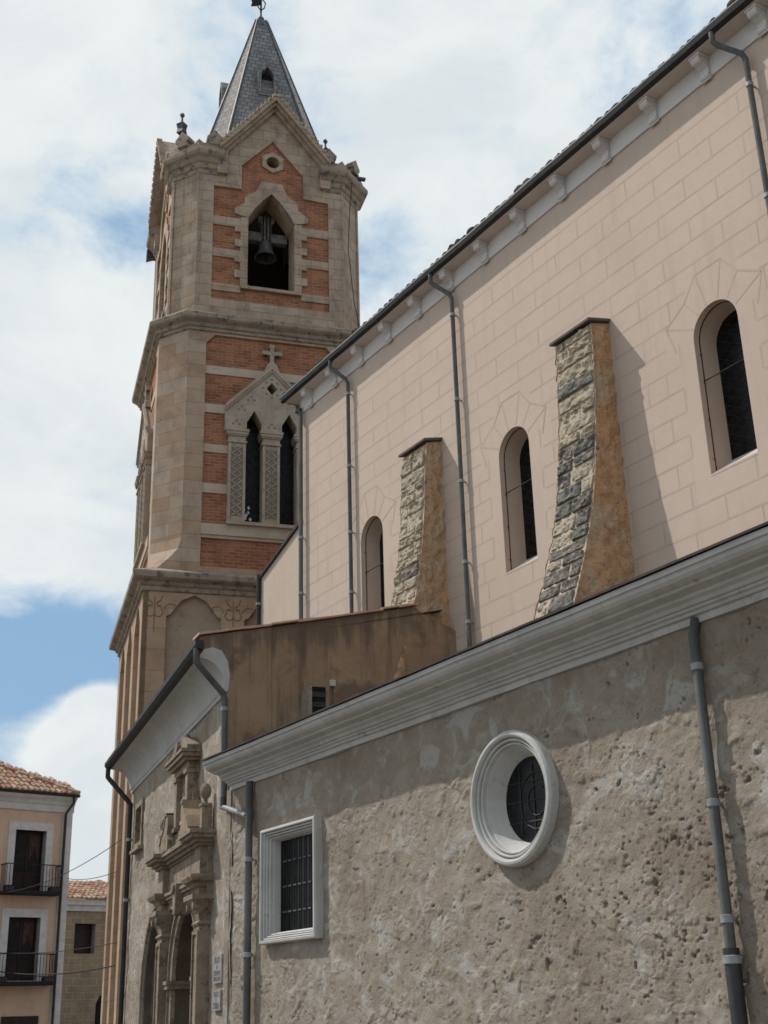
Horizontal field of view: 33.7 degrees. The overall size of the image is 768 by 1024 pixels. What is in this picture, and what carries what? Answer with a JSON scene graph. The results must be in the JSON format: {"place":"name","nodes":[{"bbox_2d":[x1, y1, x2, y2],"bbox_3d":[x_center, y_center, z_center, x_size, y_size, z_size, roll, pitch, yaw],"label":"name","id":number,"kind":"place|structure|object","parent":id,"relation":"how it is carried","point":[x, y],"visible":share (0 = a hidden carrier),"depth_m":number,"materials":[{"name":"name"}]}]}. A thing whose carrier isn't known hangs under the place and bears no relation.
{"place":"outdoors","nodes":[
{"label":"outdoors","id":0,"kind":"place"},
{"bbox_2d":[60,880,107,1023],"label":"stone house","id":1,"kind":"structure","parent":0,"point":[81,995],"depth_m":55.44,"materials":[{"name":"brown stone"}]},
{"bbox_2d":[73,924,95,953],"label":"window","id":2,"kind":"structure","parent":1,"relation":"in","point":[83,932],"depth_m":55.89,"materials":[{"name":"brown wood"}]},
{"bbox_2d":[95,995,101,1023],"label":"door","id":3,"kind":"structure","parent":1,"relation":"in","point":[98,1004],"depth_m":55.31,"materials":[{"name":"black metal"}]},
{"bbox_2d":[0,0,729,881],"label":"sky","id":4,"kind":"structure","parent":0,"point":[444,108],"materials":[{"name":"white"}]},
{"label":"ground","id":5,"kind":"structure","parent":0,"visible":0},
{"bbox_2d":[0,760,80,1023],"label":"rendered house","id":6,"kind":"structure","parent":5,"relation":"on","point":[36,813],"depth_m":42.58,"materials":[{"name":"paint"}]},
{"bbox_2d":[0,908,48,981],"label":"french window","id":7,"kind":"structure","parent":6,"relation":"in","point":[17,935],"depth_m":42.05,"materials":[{"name":"brown wood"}]},
{"bbox_2d":[5,821,53,890],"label":"french window","id":8,"kind":"structure","parent":6,"relation":"in","point":[25,846],"depth_m":43.09,"materials":[{"name":"brown wood"}]},
{"bbox_2d":[0,965,114,974],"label":"overhead cable","id":9,"kind":"object","parent":6,"relation":"attached to","point":[60,973],"visible":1,"depth_m":33.22,"materials":[{"name":"black plastic"}]},
{"bbox_2d":[0,839,121,892],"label":"overhead cable","id":10,"kind":"object","parent":6,"relation":"attached to","point":[66,872],"visible":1,"depth_m":34.25,"materials":[{"name":"black plastic"}]},
{"bbox_2d":[68,871,117,879],"bbox_3d":[-8.680,10.697,37.309,0.018,1.169,13.559,6,-23,-18],"label":"overhead cable","id":11,"kind":"object","parent":6,"relation":"attached to","point":[92,878],"visible":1,"depth_m":36.33,"materials":[{"name":"black plastic"}]},
{"bbox_2d":[100,0,367,1023],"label":"bell tower","id":12,"kind":"structure","parent":5,"relation":"on","point":[240,340],"depth_m":34.32,"materials":[{"name":"brown"}]},
{"bbox_2d":[0,942,116,953],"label":"overhead cable","id":13,"kind":"object","parent":12,"relation":"attached to","point":[60,951],"visible":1,"depth_m":33.47,"materials":[{"name":"black plastic"}]},
{"bbox_2d":[133,382,153,569],"bbox_3d":[-6.551,-0.984,35.251,0.540,5.759,2.460,5,-22,-16],"label":"twin window","id":14,"kind":"structure","parent":12,"relation":"in","point":[142,484],"depth_m":34.66,"materials":[{"name":"grey stone"}]},
{"bbox_2d":[224,345,299,529],"bbox_3d":[-3.008,-1.784,33.473,2.460,5.759,0.540,5,-22,-16],"label":"twin window","id":15,"kind":"structure","parent":12,"relation":"in","point":[261,431],"depth_m":33.28,"materials":[{"name":"grey stone"}]},
{"bbox_2d":[248,216,288,264],"bbox_3d":[-3.451,-7.914,36.942,1.800,1.461,0.660,5,-22,-16],"label":"church bell","id":16,"kind":"object","parent":12,"relation":"hanging from","point":[265,239],"visible":0.95,"depth_m":36.90,"materials":[{"name":"grey metal"}]},
{"bbox_2d":[348,166,359,326],"bbox_3d":[-0.870,-7.621,36.749,0.250,5.504,0.382,-10,-23,20],"label":"lightning cable","id":17,"kind":"object","parent":12,"relation":"attached to","point":[348,249],"visible":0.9,"depth_m":36.59,"materials":[{"name":"black metal"}]},
{"bbox_2d":[105,603,456,1023],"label":"portal wing","id":18,"kind":"structure","parent":5,"relation":"on","point":[218,691],"depth_m":21.59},
{"bbox_2d":[129,798,144,854],"bbox_3d":[-5.281,6.873,27.699,0.340,1.070,1.180,6,-23,-18],"label":"small window","id":19,"kind":"structure","parent":18,"relation":"in","point":[138,845],"depth_m":27.77,"materials":[{"name":"stone"}]},
{"bbox_2d":[144,734,216,1023],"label":"stone portal","id":20,"kind":"object","parent":18,"relation":"attached to","point":[181,862],"visible":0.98,"depth_m":22.01,"materials":[{"name":"stone"}]},
{"bbox_2d":[212,990,222,1010],"bbox_3d":[-2.478,7.263,18.848,0.048,0.280,0.520,6,-23,-18],"label":"wall plaque","id":21,"kind":"object","parent":18,"relation":"attached to","point":[217,1000],"depth_m":18.75,"materials":[{"name":"grey"}]},
{"bbox_2d":[213,954,223,983],"bbox_3d":[-2.482,6.847,18.992,0.049,0.400,0.600,6,-23,-18],"label":"wall plaque","id":22,"kind":"object","parent":18,"relation":"attached to","point":[218,961],"depth_m":18.91,"materials":[{"name":"grey"}]},
{"bbox_2d":[303,682,329,712],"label":"vent window","id":23,"kind":"structure","parent":18,"relation":"in","point":[320,692],"depth_m":20.99,"materials":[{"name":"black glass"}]},
{"bbox_2d":[200,521,767,1023],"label":"church aisle","id":24,"kind":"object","parent":5,"relation":"on","point":[558,817],"visible":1,"depth_m":12.96,"materials":[{"name":"stone"}]},
{"bbox_2d":[259,815,323,944],"bbox_3d":[-1.213,5.028,17.240,0.285,1.550,1.620,11,-25,-30],"label":"square window","id":25,"kind":"structure","parent":24,"relation":"in","point":[291,906],"depth_m":17.47,"materials":[{"name":"white stone"}]},
{"bbox_2d":[470,730,558,866],"bbox_3d":[1.433,3.021,13.377,0.325,1.410,1.410,11,-25,-30],"label":"round window","id":26,"kind":"structure","parent":24,"relation":"in","point":[514,797],"depth_m":13.55,"materials":[{"name":"white stone"}]},
{"bbox_2d":[256,0,767,677],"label":"church nave","id":27,"kind":"structure","parent":5,"relation":"on","point":[540,392],"depth_m":20.81,"materials":[{"name":"paint"}]},
{"bbox_2d":[361,516,384,610],"bbox_3d":[-0.035,1.280,25.439,0.464,3.007,0.871,11,-25,-30],"label":"arched window","id":28,"kind":"structure","parent":27,"relation":"in","point":[372,560],"depth_m":25.88,"materials":[{"name":"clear glass"}]},
{"bbox_2d":[499,426,537,572],"bbox_3d":[2.450,-0.275,21.676,0.464,3.007,0.871,11,-25,-30],"label":"arched window","id":29,"kind":"structure","parent":27,"relation":"in","point":[520,543],"depth_m":22.01,"materials":[{"name":"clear glass"}]},
{"bbox_2d":[694,299,757,473],"bbox_3d":[4.941,-1.833,17.906,0.464,3.007,0.871,11,-25,-30],"label":"arched window","id":30,"kind":"structure","parent":27,"relation":"in","point":[727,412],"depth_m":18.21,"materials":[{"name":"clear glass"}]}
]}

